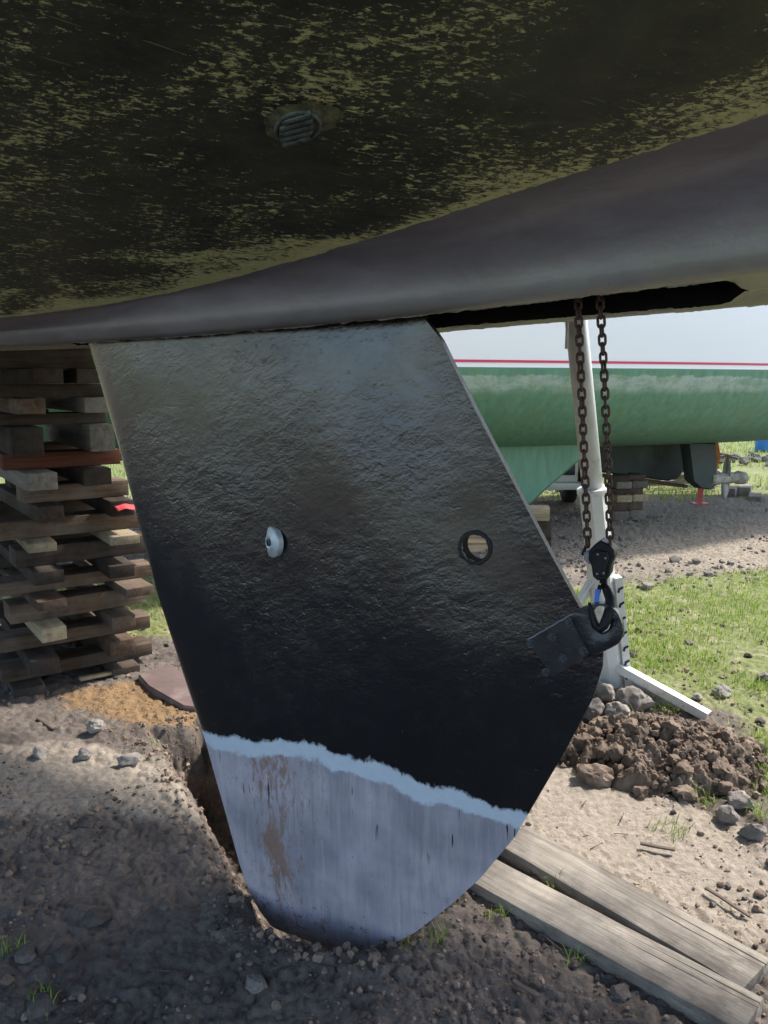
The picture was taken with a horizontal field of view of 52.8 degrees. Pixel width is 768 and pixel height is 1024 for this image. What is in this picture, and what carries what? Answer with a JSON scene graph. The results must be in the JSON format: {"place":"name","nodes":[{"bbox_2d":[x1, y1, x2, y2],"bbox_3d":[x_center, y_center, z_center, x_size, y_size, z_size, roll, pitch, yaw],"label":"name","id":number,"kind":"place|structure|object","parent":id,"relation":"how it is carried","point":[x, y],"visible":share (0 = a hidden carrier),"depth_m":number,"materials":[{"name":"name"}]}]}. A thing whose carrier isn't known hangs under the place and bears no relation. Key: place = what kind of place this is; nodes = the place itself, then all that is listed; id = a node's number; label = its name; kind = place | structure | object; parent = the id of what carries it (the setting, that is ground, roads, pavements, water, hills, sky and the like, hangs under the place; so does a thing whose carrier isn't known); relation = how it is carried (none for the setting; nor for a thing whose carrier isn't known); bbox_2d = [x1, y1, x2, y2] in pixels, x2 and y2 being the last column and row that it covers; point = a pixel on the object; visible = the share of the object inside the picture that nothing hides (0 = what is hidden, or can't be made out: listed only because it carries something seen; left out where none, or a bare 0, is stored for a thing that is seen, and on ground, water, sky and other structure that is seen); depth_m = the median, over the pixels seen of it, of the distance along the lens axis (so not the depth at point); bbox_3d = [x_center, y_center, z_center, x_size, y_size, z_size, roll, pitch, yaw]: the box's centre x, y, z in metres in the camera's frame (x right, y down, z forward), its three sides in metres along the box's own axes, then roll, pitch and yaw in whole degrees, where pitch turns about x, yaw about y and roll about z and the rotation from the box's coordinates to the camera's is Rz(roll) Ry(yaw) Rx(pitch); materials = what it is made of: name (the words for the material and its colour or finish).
{"place":"outdoors","nodes":[
{"label":"outdoors","id":0,"kind":"place"},
{"bbox_2d":[0,441,767,1023],"bbox_3d":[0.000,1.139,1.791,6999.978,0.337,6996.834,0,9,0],"label":"ground","id":1,"kind":"structure","parent":0,"point":[126,947],"depth_m":2.12,"materials":[{"name":"soil"}]},
{"bbox_2d":[0,651,44,697],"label":"crib timber","id":2,"kind":"object","parent":1,"relation":"on","point":[29,687],"visible":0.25,"depth_m":3.24,"materials":[{"name":"brown wood"}]},
{"bbox_2d":[0,615,71,630],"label":"crib timber","id":3,"kind":"object","parent":2,"relation":"on","point":[63,618],"depth_m":3.96,"materials":[{"name":"brown wood"}]},
{"bbox_2d":[0,618,59,677],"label":"crib timber","id":4,"kind":"object","parent":3,"relation":"on","point":[40,661],"visible":0.44,"depth_m":3.20,"materials":[{"name":"brown wood"}]},
{"bbox_2d":[0,635,152,683],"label":"crib timber","id":5,"kind":"object","parent":2,"relation":"on","point":[13,670],"visible":0.69,"depth_m":3.43,"materials":[{"name":"brown wood"}]},
{"bbox_2d":[68,611,134,657],"bbox_3d":[-1.414,0.538,3.776,0.110,0.072,0.921,-7,11,-35],"label":"crib timber","id":6,"kind":"object","parent":5,"relation":"on","point":[116,645],"visible":0.33,"depth_m":3.42,"materials":[{"name":"brown wood"}]},
{"bbox_2d":[0,600,4,618],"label":"crib timber","id":7,"kind":"object","parent":6,"relation":"on","point":[1,610],"visible":0.01,"depth_m":3.71,"materials":[{"name":"brown wood"}]},
{"bbox_2d":[2,594,66,642],"bbox_3d":[-1.631,0.446,3.562,0.102,0.059,0.922,-7,12,-35],"label":"crib timber","id":8,"kind":"object","parent":7,"relation":"on","point":[49,630],"visible":0.39,"depth_m":3.21,"materials":[{"name":"brown wood"}]},
{"bbox_2d":[0,609,149,652],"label":"crib timber","id":9,"kind":"object","parent":6,"relation":"on","point":[18,639],"visible":0.69,"depth_m":3.39,"materials":[{"name":"brown wood"}]},
{"bbox_2d":[66,584,135,630],"bbox_3d":[-1.387,0.419,3.724,0.102,0.059,0.923,-6,11,-34],"label":"crib timber","id":10,"kind":"object","parent":9,"relation":"on","point":[118,618],"visible":0.4,"depth_m":3.38,"materials":[{"name":"brown wood"}]},
{"bbox_2d":[0,563,79,576],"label":"crib timber","id":11,"kind":"object","parent":10,"relation":"on","point":[68,565],"visible":0.05,"depth_m":3.93,"materials":[{"name":"brown wood"}]},
{"bbox_2d":[0,567,66,611],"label":"crib timber","id":12,"kind":"object","parent":11,"relation":"on","point":[46,600],"visible":0.46,"depth_m":3.19,"materials":[{"name":"brown wood"}]},
{"bbox_2d":[0,554,13,568],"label":"crib timber","id":13,"kind":"object","parent":12,"relation":"on","point":[4,563],"visible":0.09,"depth_m":3.69,"materials":[{"name":"brown wood"}]},
{"bbox_2d":[86,555,134,578],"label":"crib timber","id":14,"kind":"object","parent":13,"relation":"on","point":[114,567],"visible":0.4,"depth_m":3.31,"materials":[{"name":"brown wood"}]},
{"bbox_2d":[9,531,145,567],"bbox_3d":[-1.338,0.161,3.417,0.556,0.080,0.142,-7,11,-35],"label":"crib timber","id":15,"kind":"object","parent":14,"relation":"on","point":[81,548],"visible":0.74,"depth_m":3.34,"materials":[{"name":"brown wood"}]},
{"bbox_2d":[90,528,138,545],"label":"crib timber","id":16,"kind":"object","parent":15,"relation":"on","point":[118,537],"visible":0.38,"depth_m":3.32,"materials":[{"name":"brown wood"}]},
{"bbox_2d":[0,509,139,540],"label":"crib timber","id":17,"kind":"object","parent":16,"relation":"on","point":[26,526],"visible":0.74,"depth_m":3.31,"materials":[{"name":"brown wood"}]},
{"bbox_2d":[78,496,133,516],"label":"crib timber","id":18,"kind":"object","parent":17,"relation":"on","point":[105,505],"visible":0.37,"depth_m":3.33,"materials":[{"name":"brown wood"}]},
{"bbox_2d":[5,475,67,488],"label":"crib timber","id":19,"kind":"object","parent":18,"relation":"on","point":[12,485],"visible":0.16,"depth_m":3.73,"materials":[{"name":"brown wood"}]},
{"bbox_2d":[0,468,57,491],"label":"crib timber","id":20,"kind":"object","parent":19,"relation":"on","point":[27,480],"visible":0.62,"depth_m":3.08,"materials":[{"name":"grey wood"}]},
{"bbox_2d":[47,465,111,485],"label":"crib timber","id":21,"kind":"object","parent":19,"relation":"on","point":[92,475],"visible":0.52,"depth_m":3.24,"materials":[{"name":"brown wood"}]},
{"bbox_2d":[0,441,76,451],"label":"crib timber","id":22,"kind":"object","parent":21,"relation":"on","point":[51,445],"visible":0.08,"depth_m":3.75,"materials":[{"name":"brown wood"}]},
{"bbox_2d":[0,425,43,456],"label":"crib timber","id":23,"kind":"object","parent":22,"relation":"on","point":[21,440],"visible":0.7,"depth_m":3.03,"materials":[{"name":"grey wood"}]},
{"bbox_2d":[45,423,114,451],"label":"crib timber","id":24,"kind":"object","parent":22,"relation":"on","point":[95,437],"visible":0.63,"depth_m":3.28,"materials":[{"name":"grey wood"}]},
{"bbox_2d":[0,412,105,425],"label":"crib timber","id":25,"kind":"object","parent":24,"relation":"on","point":[46,418],"visible":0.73,"depth_m":3.21,"materials":[{"name":"brown wood"}]},
{"bbox_2d":[0,398,45,413],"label":"crib timber","id":26,"kind":"object","parent":25,"relation":"on","point":[23,405],"visible":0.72,"depth_m":3.06,"materials":[{"name":"brown wood"}]},
{"bbox_2d":[41,397,108,412],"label":"crib timber","id":27,"kind":"object","parent":25,"relation":"on","point":[87,404],"visible":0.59,"depth_m":3.27,"materials":[{"name":"grey wood"}]},
{"bbox_2d":[0,383,103,397],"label":"crib timber","id":28,"kind":"object","parent":27,"relation":"on","point":[24,390],"visible":0.88,"depth_m":3.19,"materials":[{"name":"brown wood"}]},
{"bbox_2d":[0,368,63,382],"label":"crib timber","id":29,"kind":"object","parent":28,"relation":"on","point":[41,375],"visible":0.88,"depth_m":3.07,"materials":[{"name":"brown wood"}]},
{"bbox_2d":[0,348,95,368],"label":"crib timber","id":30,"kind":"object","parent":29,"relation":"on","point":[81,358],"visible":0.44,"depth_m":3.17,"materials":[{"name":"brown wood"}]},
{"bbox_2d":[63,369,99,382],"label":"crib timber","id":31,"kind":"object","parent":28,"relation":"on","point":[80,375],"visible":0.38,"depth_m":3.17,"materials":[{"name":"brown wood"}]},
{"bbox_2d":[0,448,120,469],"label":"crib timber","id":32,"kind":"object","parent":21,"relation":"on","point":[56,458],"visible":0.77,"depth_m":3.26,"materials":[{"name":"red wood"}]},
{"bbox_2d":[16,477,128,503],"bbox_3d":[-1.351,-0.097,3.366,0.436,0.071,0.143,-7,12,-36],"label":"crib timber","id":33,"kind":"object","parent":18,"relation":"on","point":[71,490],"visible":0.73,"depth_m":3.30,"materials":[{"name":"brown wood"}]},
{"bbox_2d":[0,559,151,596],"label":"crib timber","id":34,"kind":"object","parent":12,"relation":"on","point":[23,584],"visible":0.62,"depth_m":3.35,"materials":[{"name":"brown wood"}]},
{"bbox_2d":[0,540,64,585],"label":"crib timber","id":35,"kind":"object","parent":34,"relation":"on","point":[44,574],"visible":0.52,"depth_m":3.20,"materials":[{"name":"brown wood"}]},
{"bbox_2d":[13,532,92,543],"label":"crib timber","id":36,"kind":"object","parent":35,"relation":"on","point":[70,535],"visible":0.08,"depth_m":3.84,"materials":[{"name":"brown wood"}]},
{"bbox_2d":[16,536,56,552],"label":"crib timber","id":37,"kind":"object","parent":36,"relation":"on","point":[39,544],"visible":0.34,"depth_m":3.16,"materials":[{"name":"brown wood"}]},
{"bbox_2d":[0,500,93,517],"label":"crib timber","id":38,"kind":"object","parent":37,"relation":"on","point":[6,510],"visible":0.2,"depth_m":3.81,"materials":[{"name":"brown wood"}]},
{"bbox_2d":[0,483,64,522],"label":"crib timber","id":39,"kind":"object","parent":38,"relation":"on","point":[45,512],"visible":0.64,"depth_m":3.19,"materials":[{"name":"brown wood"}]},
{"bbox_2d":[3,584,142,624],"bbox_3d":[-1.371,0.395,3.433,0.558,0.081,0.142,-7,12,-36],"label":"crib timber","id":40,"kind":"object","parent":10,"relation":"on","point":[21,609],"visible":0.66,"depth_m":3.38,"materials":[{"name":"brown wood"}]},
{"bbox_2d":[72,560,153,597],"bbox_3d":[-1.328,0.286,3.719,0.123,0.042,0.921,-7,12,-36],"label":"crib timber","id":41,"kind":"object","parent":40,"relation":"on","point":[132,587],"visible":0.35,"depth_m":3.39,"materials":[{"name":"brown wood"}]},
{"bbox_2d":[14,944,36,964],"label":"stone","id":42,"kind":"object","parent":1,"relation":"on","point":[25,954],"visible":0.98,"depth_m":1.73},
{"bbox_2d":[33,746,48,759],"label":"stone","id":43,"kind":"object","parent":1,"relation":"on","point":[40,752],"visible":0.98,"depth_m":2.67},
{"bbox_2d":[25,991,58,1020],"bbox_3d":[-0.708,1.021,1.601,0.066,0.044,0.054,-6,11,-33],"label":"stone","id":44,"kind":"object","parent":1,"relation":"on","point":[41,1005],"visible":0.94,"depth_m":1.59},
{"bbox_2d":[53,944,73,963],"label":"stone","id":45,"kind":"object","parent":1,"relation":"on","point":[63,953],"visible":1,"depth_m":1.73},
{"bbox_2d":[69,983,85,1000],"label":"stone","id":46,"kind":"object","parent":1,"relation":"on","point":[76,990],"visible":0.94,"depth_m":1.64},
{"bbox_2d":[77,746,92,759],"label":"stone","id":47,"kind":"object","parent":1,"relation":"on","point":[85,753],"visible":1,"depth_m":2.65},
{"bbox_2d":[77,814,99,828],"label":"stone","id":48,"kind":"object","parent":1,"relation":"on","point":[88,821],"visible":0.98,"depth_m":2.24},
{"bbox_2d":[85,718,105,733],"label":"stone","id":49,"kind":"object","parent":1,"relation":"on","point":[93,725],"visible":0.94,"depth_m":2.83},
{"bbox_2d":[79,670,111,681],"bbox_3d":[-1.239,0.715,3.408,0.198,0.015,0.031,-7,12,-37],"label":"stick","id":50,"kind":"object","parent":1,"relation":"on","point":[95,675],"visible":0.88,"depth_m":3.38,"materials":[{"name":"brown wood"}]},
{"bbox_2d":[79,906,112,927],"bbox_3d":[-0.693,0.981,1.863,0.069,0.046,0.065,0,9,0],"label":"stone","id":51,"kind":"object","parent":1,"relation":"on","point":[96,916],"visible":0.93,"depth_m":1.85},
{"bbox_2d":[80,638,139,676],"bbox_3d":[-1.385,0.668,3.783,0.122,0.069,0.839,-7,11,-34],"label":"crib timber","id":52,"kind":"object","parent":1,"relation":"on","point":[125,667],"visible":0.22,"depth_m":3.47,"materials":[{"name":"brown wood"}]},
{"bbox_2d":[116,752,141,765],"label":"stone","id":53,"kind":"object","parent":1,"relation":"on","point":[133,758],"visible":1,"depth_m":2.59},
{"bbox_2d":[34,677,230,840],"bbox_3d":[-0.890,0.917,3.079,1.116,0.321,0.618,8,12,41],"label":"sawdust","id":54,"kind":"object","parent":1,"relation":"on","point":[217,834],"visible":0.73,"depth_m":2.92},
{"bbox_2d":[138,667,194,711],"bbox_3d":[-0.824,0.750,3.221,0.202,0.040,0.597,-9,13,-43],"label":"stone slab","id":55,"kind":"object","parent":1,"relation":"on","point":[167,684],"depth_m":3.24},
{"bbox_2d":[244,974,267,993],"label":"stone","id":56,"kind":"object","parent":1,"relation":"on","point":[255,984],"visible":1,"depth_m":1.64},
{"bbox_2d":[136,715,410,965],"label":"pit clods","id":57,"kind":"object","parent":1,"relation":"on","point":[318,956],"visible":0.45,"depth_m":1.92,"materials":[{"name":"soil"}]},
{"bbox_2d":[0,607,767,1023],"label":"pebbles","id":58,"kind":"object","parent":1,"relation":"on","point":[342,967],"visible":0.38,"depth_m":1.74,"materials":[{"name":"stone"}]},
{"bbox_2d":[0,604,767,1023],"bbox_3d":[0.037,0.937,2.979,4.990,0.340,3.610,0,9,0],"label":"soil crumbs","id":59,"kind":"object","parent":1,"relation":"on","point":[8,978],"visible":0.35,"depth_m":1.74,"materials":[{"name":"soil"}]},
{"bbox_2d":[9,664,767,1023],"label":"twigs","id":60,"kind":"object","parent":1,"relation":"on","point":[261,954],"visible":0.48,"depth_m":1.70,"materials":[{"name":"wood"}]},
{"bbox_2d":[468,543,487,552],"bbox_3d":[0.606,0.270,6.025,0.482,0.056,0.202,-1,9,-6],"label":"keel block","id":61,"kind":"object","parent":1,"relation":"on","point":[473,548],"depth_m":5.94,"materials":[{"name":"brown wood"}]},
{"bbox_2d":[512,979,540,997],"bbox_3d":[0.301,1.011,1.642,0.067,0.006,0.010,8,12,39],"label":"stick","id":62,"kind":"object","parent":1,"relation":"on","point":[526,988],"visible":1,"depth_m":1.64,"materials":[{"name":"wood"}]},
{"bbox_2d":[546,461,580,501],"bbox_3d":[1.284,-0.502,9.044,1.793,0.600,2.790,0,9,0],"label":"white trailer","id":63,"kind":"object","parent":1,"relation":"on","point":[566,484],"visible":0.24,"depth_m":7.74,"materials":[{"name":"paint"}]},
{"bbox_2d":[583,697,604,720],"bbox_3d":[0.803,0.749,2.955,0.093,0.091,0.088,-8,13,-41],"label":"stone","id":64,"kind":"object","parent":1,"relation":"on","point":[596,708],"visible":0.63,"depth_m":2.92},
{"bbox_2d":[576,763,614,787],"bbox_3d":[0.689,0.862,2.515,0.118,0.087,0.094,0,9,0],"label":"clod of clay","id":65,"kind":"object","parent":1,"relation":"on","point":[597,775],"visible":0.92,"depth_m":2.49,"materials":[{"name":"soil"}]},
{"bbox_2d":[593,682,615,704],"bbox_3d":[0.890,0.732,3.107,0.088,0.096,0.111,0,9,0],"label":"stone","id":66,"kind":"object","parent":1,"relation":"on","point":[605,693],"visible":0.78,"depth_m":3.08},
{"bbox_2d":[469,859,763,1023],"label":"plank","id":67,"kind":"object","parent":1,"relation":"on","point":[693,991],"visible":0.88,"depth_m":1.72,"materials":[{"name":"wood"}]},
{"bbox_2d":[603,701,630,719],"bbox_3d":[0.875,0.755,2.919,0.117,0.082,0.098,0,9,0],"label":"stone","id":68,"kind":"object","parent":1,"relation":"on","point":[618,709],"visible":0.64,"depth_m":2.90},
{"bbox_2d":[609,511,629,519],"bbox_3d":[2.257,0.016,7.493,0.151,0.084,0.241,-1,9,-6],"label":"wood block","id":69,"kind":"object","parent":1,"relation":"on","point":[622,515],"depth_m":7.38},
{"bbox_2d":[610,500,626,510],"bbox_3d":[2.267,-0.067,7.479,0.151,0.084,0.203,2,10,14],"label":"wood block","id":70,"kind":"object","parent":69,"relation":"on","point":[618,506],"depth_m":7.38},
{"bbox_2d":[608,494,632,501],"bbox_3d":[2.277,-0.144,7.467,0.152,0.069,0.243,-1,9,-6],"label":"wood block","id":71,"kind":"object","parent":70,"relation":"on","point":[624,498],"depth_m":7.35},
{"bbox_2d":[609,983,630,1001],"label":"stone","id":72,"kind":"object","parent":1,"relation":"on","point":[621,992],"visible":1,"depth_m":1.63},
{"bbox_2d":[500,827,767,990],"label":"plank","id":73,"kind":"object","parent":1,"relation":"on","point":[599,889],"visible":0.77,"depth_m":1.86,"materials":[{"name":"wood"}]},
{"bbox_2d":[616,685,654,711],"bbox_3d":[0.982,0.750,3.056,0.157,0.130,0.156,0,9,0],"label":"stone","id":74,"kind":"object","parent":1,"relation":"on","point":[636,699],"visible":0.7,"depth_m":3.01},
{"bbox_2d":[627,510,644,518],"bbox_3d":[2.427,0.006,7.552,0.152,0.084,0.241,-1,9,-6],"label":"wood block","id":75,"kind":"object","parent":1,"relation":"on","point":[638,514],"depth_m":7.43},
{"bbox_2d":[627,501,642,509],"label":"wood block","id":76,"kind":"object","parent":75,"relation":"on","point":[635,505],"depth_m":7.44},
{"bbox_2d":[565,320,710,719],"bbox_3d":[0.888,-0.260,3.188,0.738,2.070,0.835,0,9,0],"label":"boat stand","id":77,"kind":"object","parent":1,"relation":"on","point":[618,672],"visible":0.5,"depth_m":3.01,"materials":[{"name":"white metal"}]},
{"bbox_2d":[0,0,767,350],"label":"sailing boat","id":78,"kind":"object","parent":77,"relation":"on","point":[178,168],"visible":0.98,"depth_m":1.11,"materials":[{"name":"black"}]},
{"bbox_2d":[88,315,624,951],"bbox_3d":[-0.156,0.319,1.770,1.356,1.524,0.089,5,10,26],"label":"lifting keel","id":79,"kind":"object","parent":78,"relation":"hanging from","point":[390,681],"visible":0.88,"depth_m":1.70,"materials":[{"name":"paint"}]},
{"bbox_2d":[574,295,617,633],"bbox_3d":[0.385,-0.132,1.425,0.114,0.714,0.071,5,10,26],"label":"chain hoist","id":80,"kind":"object","parent":79,"relation":"attached to","point":[600,556],"visible":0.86,"depth_m":1.44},
{"bbox_2d":[520,764,767,947],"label":"wood chips","id":81,"kind":"object","parent":1,"relation":"on","point":[683,859],"visible":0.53,"depth_m":2.13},
{"bbox_2d":[641,841,675,851],"bbox_3d":[0.761,0.927,2.147,0.091,0.007,0.014,4,10,21],"label":"stick","id":82,"kind":"object","parent":1,"relation":"on","point":[658,846],"visible":1,"depth_m":2.15,"materials":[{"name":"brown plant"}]},
{"bbox_2d":[557,711,767,802],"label":"soil heap","id":83,"kind":"object","parent":1,"relation":"on","point":[642,755],"visible":0.9,"depth_m":2.54,"materials":[{"name":"soil"}]},
{"bbox_2d":[607,469,721,484],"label":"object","id":84,"kind":"object","parent":1,"relation":"on","point":[680,479],"visible":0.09,"depth_m":9.22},
{"bbox_2d":[645,812,695,842],"bbox_3d":[0.822,0.914,2.229,0.172,0.040,0.113,-4,10,-21],"label":"grass tuft","id":85,"kind":"object","parent":1,"relation":"on","point":[672,827],"visible":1,"depth_m":2.24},
{"bbox_2d":[712,684,731,697],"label":"stone","id":86,"kind":"object","parent":1,"relation":"on","point":[724,690],"visible":0.97,"depth_m":3.17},
{"bbox_2d":[703,887,751,916],"bbox_3d":[0.850,0.965,1.918,0.011,0.006,0.128,-6,11,-33],"label":"stick","id":87,"kind":"object","parent":1,"relation":"on","point":[732,904],"visible":1,"depth_m":1.91,"materials":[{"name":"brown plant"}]},
{"bbox_2d":[715,804,740,823],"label":"stone","id":88,"kind":"object","parent":1,"relation":"on","point":[726,813],"visible":1,"depth_m":2.27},
{"bbox_2d":[727,790,754,809],"bbox_3d":[1.085,0.881,2.357,0.084,0.061,0.073,0,9,0],"label":"stone","id":89,"kind":"object","parent":1,"relation":"on","point":[734,797],"visible":0.88,"depth_m":2.34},
{"bbox_2d":[719,452,767,466],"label":"rubble","id":90,"kind":"object","parent":1,"relation":"on","point":[755,458],"visible":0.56,"depth_m":12.72,"materials":[{"name":"grey stone"}]},
{"bbox_2d":[738,484,751,495],"bbox_3d":[4.252,-0.260,9.109,0.130,0.100,0.340,5,11,28],"label":"grey brick","id":91,"kind":"object","parent":1,"relation":"on","point":[744,489],"visible":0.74,"depth_m":8.97,"materials":[{"name":"stone"}]},
{"bbox_2d":[737,823,766,842],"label":"stone","id":92,"kind":"object","parent":1,"relation":"on","point":[753,832],"visible":0.98,"depth_m":2.18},
{"bbox_2d":[738,796,767,820],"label":"grass tuft","id":93,"kind":"object","parent":1,"relation":"on","point":[761,807],"visible":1,"depth_m":2.30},
{"bbox_2d":[754,440,767,451],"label":"blue drum","id":94,"kind":"object","parent":1,"relation":"on","point":[760,445],"visible":0.45,"depth_m":14.67,"materials":[{"name":"plastic"}]},
{"bbox_2d":[0,441,767,501],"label":"grass","id":95,"kind":"structure","parent":0,"point":[676,491],"depth_m":10.60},
{"bbox_2d":[56,486,767,590],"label":"track gravel","id":96,"kind":"structure","parent":0,"point":[650,585],"depth_m":5.56,"materials":[{"name":"gravel"}]},
{"bbox_2d":[59,563,767,802],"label":"lawn grass","id":97,"kind":"structure","parent":0,"point":[694,597],"depth_m":4.08,"materials":[{"name":"plant"}]},
{"bbox_2d":[611,487,626,494],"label":"wood block","id":98,"kind":"object","parent":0,"point":[614,491],"depth_m":7.35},
{"bbox_2d":[607,480,631,488],"bbox_3d":[2.267,-0.273,7.445,0.151,0.069,0.242,-1,9,-6],"label":"wood block","id":99,"kind":"object","parent":98,"relation":"on","point":[621,485],"depth_m":7.33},
{"bbox_2d":[612,473,629,481],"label":"wood block","id":100,"kind":"object","parent":99,"relation":"on","point":[624,477],"depth_m":7.33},
{"bbox_2d":[578,470,687,487],"bbox_3d":[2.562,-0.340,7.991,1.292,0.038,0.182,5,7,-21],"label":"support plank","id":101,"kind":"object","parent":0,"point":[664,483],"visible":0.43,"depth_m":8.04,"materials":[{"name":"brown wood"}]},
{"bbox_2d":[628,472,645,480],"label":"wood block","id":102,"kind":"object","parent":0,"point":[635,476],"depth_m":7.39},
{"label":"keel block","id":103,"kind":"object","parent":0,"visible":0},
{"bbox_2d":[537,515,551,539],"bbox_3d":[1.196,0.082,6.217,0.262,0.170,0.602,1,9,8],"label":"keel block","id":104,"kind":"object","parent":103,"relation":"on","point":[546,527],"depth_m":5.91,"materials":[{"name":"brown wood"}]},
{"bbox_2d":[0,305,767,504],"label":"green boat","id":105,"kind":"object","parent":104,"relation":"on","point":[688,391],"visible":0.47,"depth_m":6.13,"materials":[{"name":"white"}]},
{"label":"keel block","id":106,"kind":"object","parent":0,"visible":0},
{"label":"keel block","id":107,"kind":"object","parent":106,"relation":"on","visible":0},
{"bbox_2d":[529,505,549,520],"bbox_3d":[0.826,-0.002,5.878,0.842,0.101,0.142,1,9,8],"label":"keel block","id":108,"kind":"object","parent":107,"relation":"on","point":[541,512],"depth_m":5.76,"materials":[{"name":"brown wood"}]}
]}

